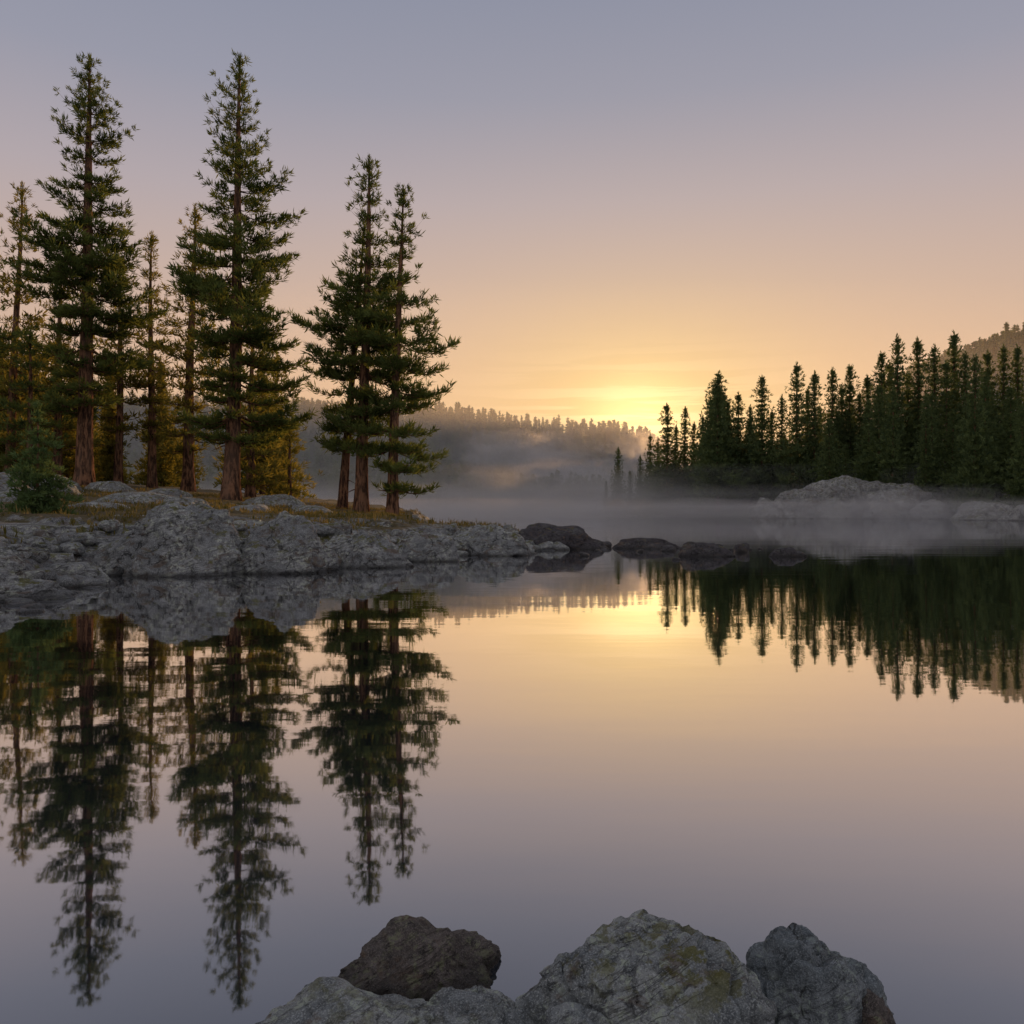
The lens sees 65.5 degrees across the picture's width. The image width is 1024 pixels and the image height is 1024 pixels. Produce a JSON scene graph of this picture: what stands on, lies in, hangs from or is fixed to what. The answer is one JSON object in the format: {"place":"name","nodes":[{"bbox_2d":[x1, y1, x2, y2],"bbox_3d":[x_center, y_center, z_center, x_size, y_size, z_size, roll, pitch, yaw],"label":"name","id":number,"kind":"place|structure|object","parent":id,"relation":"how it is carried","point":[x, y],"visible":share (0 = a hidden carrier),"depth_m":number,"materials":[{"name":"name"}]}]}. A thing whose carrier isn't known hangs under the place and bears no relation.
{"place":"outdoors","nodes":[
{"label":"outdoors","id":0,"kind":"place"},
{"bbox_2d":[0,514,1023,1023],"bbox_3d":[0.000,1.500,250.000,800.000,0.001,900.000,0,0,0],"label":"lake water","id":1,"kind":"structure","parent":0,"point":[244,798],"depth_m":4.75,"materials":[{"name":"grey liquid"}]},
{"bbox_2d":[255,977,467,1023],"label":"foreground rock","id":2,"kind":"object","parent":1,"relation":"in","point":[328,1000],"visible":0.9,"depth_m":2.11,"materials":[{"name":"stone"}]},
{"bbox_2d":[338,915,501,1000],"bbox_3d":[-0.295,1.583,2.592,0.735,0.473,0.507,0,0,0],"label":"foreground rock","id":3,"kind":"object","parent":1,"relation":"in","point":[411,957],"visible":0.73,"depth_m":2.54,"materials":[{"name":"brown stone"}]},
{"bbox_2d":[429,985,533,1023],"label":"foreground rock","id":4,"kind":"object","parent":1,"relation":"in","point":[479,1004],"visible":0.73,"depth_m":2.19,"materials":[{"name":"stone"}]},
{"bbox_2d":[514,909,777,1023],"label":"foreground rock","id":5,"kind":"object","parent":1,"relation":"in","point":[642,966],"visible":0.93,"depth_m":2.17,"materials":[{"name":"stone"}]},
{"bbox_2d":[612,538,680,548],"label":"lake rock","id":6,"kind":"object","parent":1,"relation":"on","point":[644,543],"visible":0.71,"depth_m":32.54,"materials":[{"name":"grey stone"}]},
{"bbox_2d":[678,541,736,556],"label":"lake rock","id":7,"kind":"object","parent":1,"relation":"in","point":[695,549],"visible":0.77,"depth_m":26.65,"materials":[{"name":"grey stone"}]},
{"bbox_2d":[769,547,806,556],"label":"lake rock","id":8,"kind":"object","parent":1,"relation":"in","point":[785,552],"visible":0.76,"depth_m":26.59,"materials":[{"name":"grey stone"}]},
{"bbox_2d":[746,922,893,1023],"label":"foreground rock","id":9,"kind":"object","parent":1,"relation":"in","point":[805,975],"visible":0.73,"depth_m":2.27,"materials":[{"name":"grey stone"}]},
{"bbox_2d":[862,988,895,1023],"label":"foreground rock","id":10,"kind":"object","parent":1,"relation":"in","point":[875,1010],"visible":0.27,"depth_m":2.27,"materials":[{"name":"brown stone"}]},
{"bbox_2d":[0,342,1023,574],"bbox_3d":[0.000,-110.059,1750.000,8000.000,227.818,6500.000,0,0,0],"label":"ground","id":11,"kind":"structure","parent":0,"point":[25,524],"depth_m":58.66,"materials":[{"name":"brown soil"}]},
{"bbox_2d":[0,545,27,575],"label":"boulder","id":12,"kind":"object","parent":11,"relation":"on","point":[11,561],"visible":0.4,"depth_m":15.27,"materials":[{"name":"stone"}]},
{"bbox_2d":[0,473,29,491],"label":"boulder","id":13,"kind":"object","parent":11,"relation":"on","point":[4,478],"visible":0.12,"depth_m":39.59,"materials":[{"name":"stone"}]},
{"bbox_2d":[0,246,40,356],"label":"pine tree","id":14,"kind":"object","parent":11,"relation":"on","point":[8,338],"visible":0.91,"depth_m":72.51,"materials":[{"name":"green plant"}]},
{"bbox_2d":[0,488,43,503],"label":"boulder","id":15,"kind":"object","parent":11,"relation":"on","point":[3,498],"visible":0.16,"depth_m":34.71,"materials":[{"name":"stone"}]},
{"bbox_2d":[0,181,54,471],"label":"pine tree","id":16,"kind":"object","parent":11,"relation":"on","point":[14,372],"visible":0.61,"depth_m":81.84,"materials":[{"name":"green plant"}]},
{"bbox_2d":[0,324,70,469],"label":"pine tree","id":17,"kind":"object","parent":11,"relation":"on","point":[29,384],"visible":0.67,"depth_m":69.58,"materials":[{"name":"green plant"}]},
{"bbox_2d":[0,571,75,601],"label":"boulder","id":18,"kind":"object","parent":11,"relation":"on","point":[12,585],"visible":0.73,"depth_m":13.63,"materials":[{"name":"stone"}]},
{"bbox_2d":[0,471,82,494],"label":"boulder","id":19,"kind":"object","parent":11,"relation":"on","point":[74,489],"visible":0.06,"depth_m":47.85,"materials":[{"name":"stone"}]},
{"bbox_2d":[0,400,85,514],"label":"pine sapling","id":20,"kind":"object","parent":11,"relation":"on","point":[31,500],"visible":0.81,"depth_m":26.82,"materials":[{"name":"green plant"}]},
{"bbox_2d":[6,267,108,474],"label":"pine tree","id":21,"kind":"object","parent":11,"relation":"on","point":[68,427],"visible":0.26,"depth_m":77.63,"materials":[{"name":"green plant"}]},
{"bbox_2d":[71,481,84,492],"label":"boulder","id":22,"kind":"object","parent":11,"relation":"on","point":[77,485],"visible":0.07,"depth_m":54.88,"materials":[{"name":"stone"}]},
{"bbox_2d":[2,52,172,486],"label":"pine tree","id":23,"kind":"object","parent":11,"relation":"on","point":[88,263],"visible":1,"depth_m":65.31,"materials":[{"name":"green plant"}]},
{"bbox_2d":[68,501,129,508],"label":"boulder","id":24,"kind":"object","parent":11,"relation":"on","point":[106,504],"visible":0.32,"depth_m":33.09,"materials":[{"name":"stone"}]},
{"bbox_2d":[86,566,112,580],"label":"boulder","id":25,"kind":"object","parent":11,"relation":"on","point":[94,571],"visible":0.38,"depth_m":16.81,"materials":[{"name":"stone"}]},
{"bbox_2d":[84,481,136,492],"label":"boulder","id":26,"kind":"object","parent":11,"relation":"on","point":[104,486],"visible":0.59,"depth_m":59.16,"materials":[{"name":"stone"}]},
{"bbox_2d":[93,269,163,482],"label":"pine tree","id":27,"kind":"object","parent":11,"relation":"on","point":[121,427],"visible":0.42,"depth_m":81.77,"materials":[{"name":"green plant"}]},
{"bbox_2d":[90,492,188,504],"bbox_3d":[-20.338,-0.610,44.131,5.403,1.055,3.432,0,0,-29],"label":"boulder","id":28,"kind":"object","parent":11,"relation":"on","point":[142,497],"visible":0.67,"depth_m":43.15,"materials":[{"name":"stone"}]},
{"bbox_2d":[117,231,183,487],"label":"pine tree","id":29,"kind":"object","parent":11,"relation":"on","point":[150,425],"visible":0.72,"depth_m":83.50,"materials":[{"name":"green plant"}]},
{"bbox_2d":[0,332,318,498],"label":"background pine woods","id":30,"kind":"object","parent":11,"relation":"on","point":[169,465],"visible":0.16,"depth_m":104.76,"materials":[{"name":"green plant"}]},
{"bbox_2d":[91,501,244,576],"bbox_3d":[-8.170,1.251,19.542,4.345,3.030,2.675,0,0,0],"label":"boulder","id":31,"kind":"object","parent":11,"relation":"on","point":[171,539],"visible":0.69,"depth_m":18.82,"materials":[{"name":"stone"}]},
{"bbox_2d":[149,488,193,497],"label":"boulder","id":32,"kind":"object","parent":11,"relation":"on","point":[174,492],"visible":0.27,"depth_m":55.39,"materials":[{"name":"stone"}]},
{"bbox_2d":[133,203,229,491],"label":"pine tree","id":33,"kind":"object","parent":11,"relation":"on","point":[187,448],"visible":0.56,"depth_m":79.52,"materials":[{"name":"green plant"}]},
{"bbox_2d":[182,497,208,504],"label":"boulder","id":34,"kind":"object","parent":11,"relation":"on","point":[195,500],"visible":0.3,"depth_m":45.27,"materials":[{"name":"stone"}]},
{"bbox_2d":[164,49,317,500],"bbox_3d":[-21.180,-18.215,62.212,11.008,35.467,13.280,0,0,0],"label":"pine tree","id":35,"kind":"object","parent":11,"relation":"on","point":[237,302],"visible":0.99,"depth_m":61.31,"materials":[{"name":"green plant"}]},
{"bbox_2d":[228,504,270,511],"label":"boulder","id":36,"kind":"object","parent":11,"relation":"on","point":[260,507],"visible":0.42,"depth_m":37.26,"materials":[{"name":"stone"}]},
{"bbox_2d":[210,329,301,497],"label":"pine tree","id":37,"kind":"object","parent":11,"relation":"on","point":[251,483],"visible":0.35,"depth_m":75.58,"materials":[{"name":"green plant"}]},
{"bbox_2d":[0,484,519,543],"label":"grass","id":38,"kind":"structure","parent":11,"relation":"on","point":[331,514],"depth_m":34.44,"materials":[{"name":"plant"}]},
{"bbox_2d":[242,494,304,506],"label":"boulder","id":39,"kind":"object","parent":11,"relation":"on","point":[281,499],"visible":0.59,"depth_m":58.97,"materials":[{"name":"stone"}]},
{"bbox_2d":[0,520,569,613],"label":"shore stones","id":40,"kind":"object","parent":11,"relation":"on","point":[70,545],"visible":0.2,"depth_m":19.13,"materials":[{"name":"stone"}]},
{"bbox_2d":[237,511,341,574],"bbox_3d":[-5.823,1.247,19.954,2.893,2.567,1.758,0,0,0],"label":"boulder","id":41,"kind":"object","parent":11,"relation":"on","point":[284,542],"visible":0.62,"depth_m":19.53,"materials":[{"name":"stone"}]},
{"bbox_2d":[259,424,324,501],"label":"pine tree","id":42,"kind":"object","parent":11,"relation":"on","point":[291,488],"visible":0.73,"depth_m":79.70,"materials":[{"name":"green plant"}]},
{"bbox_2d":[292,505,332,512],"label":"boulder","id":43,"kind":"object","parent":11,"relation":"on","point":[310,507],"visible":0.48,"depth_m":51.47,"materials":[{"name":"stone"}]},
{"bbox_2d":[286,153,411,512],"bbox_3d":[-12.276,-13.742,62.032,9.310,28.813,9.474,0,0,-33],"label":"pine tree","id":44,"kind":"object","parent":11,"relation":"on","point":[362,411],"visible":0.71,"depth_m":61.58,"materials":[{"name":"green plant"}]},
{"bbox_2d":[301,217,404,508],"bbox_3d":[-13.037,-11.696,63.597,8.573,24.096,7.932,0,0,0],"label":"pine tree","id":45,"kind":"object","parent":11,"relation":"on","point":[342,501],"visible":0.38,"depth_m":63.32,"materials":[{"name":"green plant"}]},
{"bbox_2d":[324,532,413,567],"bbox_3d":[-4.103,1.435,21.963,2.919,1.768,1.730,0,0,0],"label":"boulder","id":46,"kind":"object","parent":11,"relation":"on","point":[361,550],"visible":0.6,"depth_m":21.49,"materials":[{"name":"stone"}]},
{"bbox_2d":[333,183,460,513],"bbox_3d":[-8.558,-12.125,60.953,9.615,25.886,10.545,0,0,0],"label":"pine tree","id":47,"kind":"object","parent":11,"relation":"on","point":[394,447],"visible":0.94,"depth_m":60.00,"materials":[{"name":"green plant"}]},
{"bbox_2d":[398,532,459,561],"bbox_3d":[-2.673,1.334,24.497,2.441,1.443,1.406,0,0,0],"label":"boulder","id":48,"kind":"object","parent":11,"relation":"on","point":[433,547],"visible":0.66,"depth_m":24.07,"materials":[{"name":"stone"}]},
{"bbox_2d":[450,524,535,555],"bbox_3d":[-0.909,1.337,28.020,3.692,1.820,2.330,0,0,0],"label":"boulder","id":49,"kind":"object","parent":11,"relation":"on","point":[488,540],"visible":0.6,"depth_m":27.29,"materials":[{"name":"stone"}]},
{"bbox_2d":[93,322,1023,512],"bbox_3d":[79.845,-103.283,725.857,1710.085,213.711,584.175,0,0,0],"label":"hillside forest","id":50,"kind":"object","parent":11,"relation":"on","point":[562,489],"visible":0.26,"depth_m":685.22,"materials":[{"name":"grey plant"}]},
{"bbox_2d":[518,523,608,549],"bbox_3d":[1.844,1.307,32.433,4.276,1.739,2.402,0,0,0],"label":"boulder","id":51,"kind":"object","parent":11,"relation":"on","point":[572,537],"visible":0.59,"depth_m":31.85,"materials":[{"name":"grey stone"}]},
{"bbox_2d":[578,539,762,559],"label":"lake stones","id":52,"kind":"object","parent":11,"relation":"on","point":[743,548],"visible":0.46,"depth_m":29.72,"materials":[{"name":"grey stone"}]},
{"bbox_2d":[748,497,772,517],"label":"rock outcrop","id":53,"kind":"object","parent":11,"relation":"on","point":[759,506],"visible":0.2,"depth_m":189.49,"materials":[{"name":"grey stone"}]},
{"bbox_2d":[755,488,824,518],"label":"rock outcrop","id":54,"kind":"object","parent":11,"relation":"on","point":[797,503],"visible":0.53,"depth_m":177.96,"materials":[{"name":"grey stone"}]},
{"bbox_2d":[600,330,1023,516],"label":"distant fir forest","id":55,"kind":"object","parent":11,"relation":"on","point":[952,458],"visible":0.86,"depth_m":213.68,"materials":[{"name":"green plant"}]},
{"bbox_2d":[813,497,853,518],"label":"rock outcrop","id":56,"kind":"object","parent":11,"relation":"on","point":[833,508],"visible":0.54,"depth_m":173.85,"materials":[{"name":"grey stone"}]},
{"bbox_2d":[804,475,886,518],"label":"rock outcrop","id":57,"kind":"object","parent":11,"relation":"on","point":[850,492],"visible":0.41,"depth_m":178.34,"materials":[{"name":"grey stone"}]},
{"bbox_2d":[861,491,900,518],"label":"rock outcrop","id":58,"kind":"object","parent":11,"relation":"on","point":[878,506],"visible":0.52,"depth_m":172.29,"materials":[{"name":"grey stone"}]},
{"bbox_2d":[876,483,935,518],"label":"rock outcrop","id":59,"kind":"object","parent":11,"relation":"on","point":[906,498],"visible":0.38,"depth_m":174.99,"materials":[{"name":"grey stone"}]},
{"bbox_2d":[907,499,951,518],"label":"rock outcrop","id":60,"kind":"object","parent":11,"relation":"on","point":[933,509],"visible":0.62,"depth_m":168.05,"materials":[{"name":"grey stone"}]},
{"bbox_2d":[950,501,1012,519],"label":"rock outcrop","id":61,"kind":"object","parent":11,"relation":"on","point":[976,510],"visible":0.56,"depth_m":145.56,"materials":[{"name":"grey stone"}]},
{"bbox_2d":[994,504,1023,520],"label":"rock outcrop","id":62,"kind":"object","parent":11,"relation":"on","point":[1016,513],"visible":0.57,"depth_m":136.69,"materials":[{"name":"grey stone"}]},
{"bbox_2d":[0,0,1023,459],"label":"sky","id":63,"kind":"structure","parent":0,"point":[628,204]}
]}

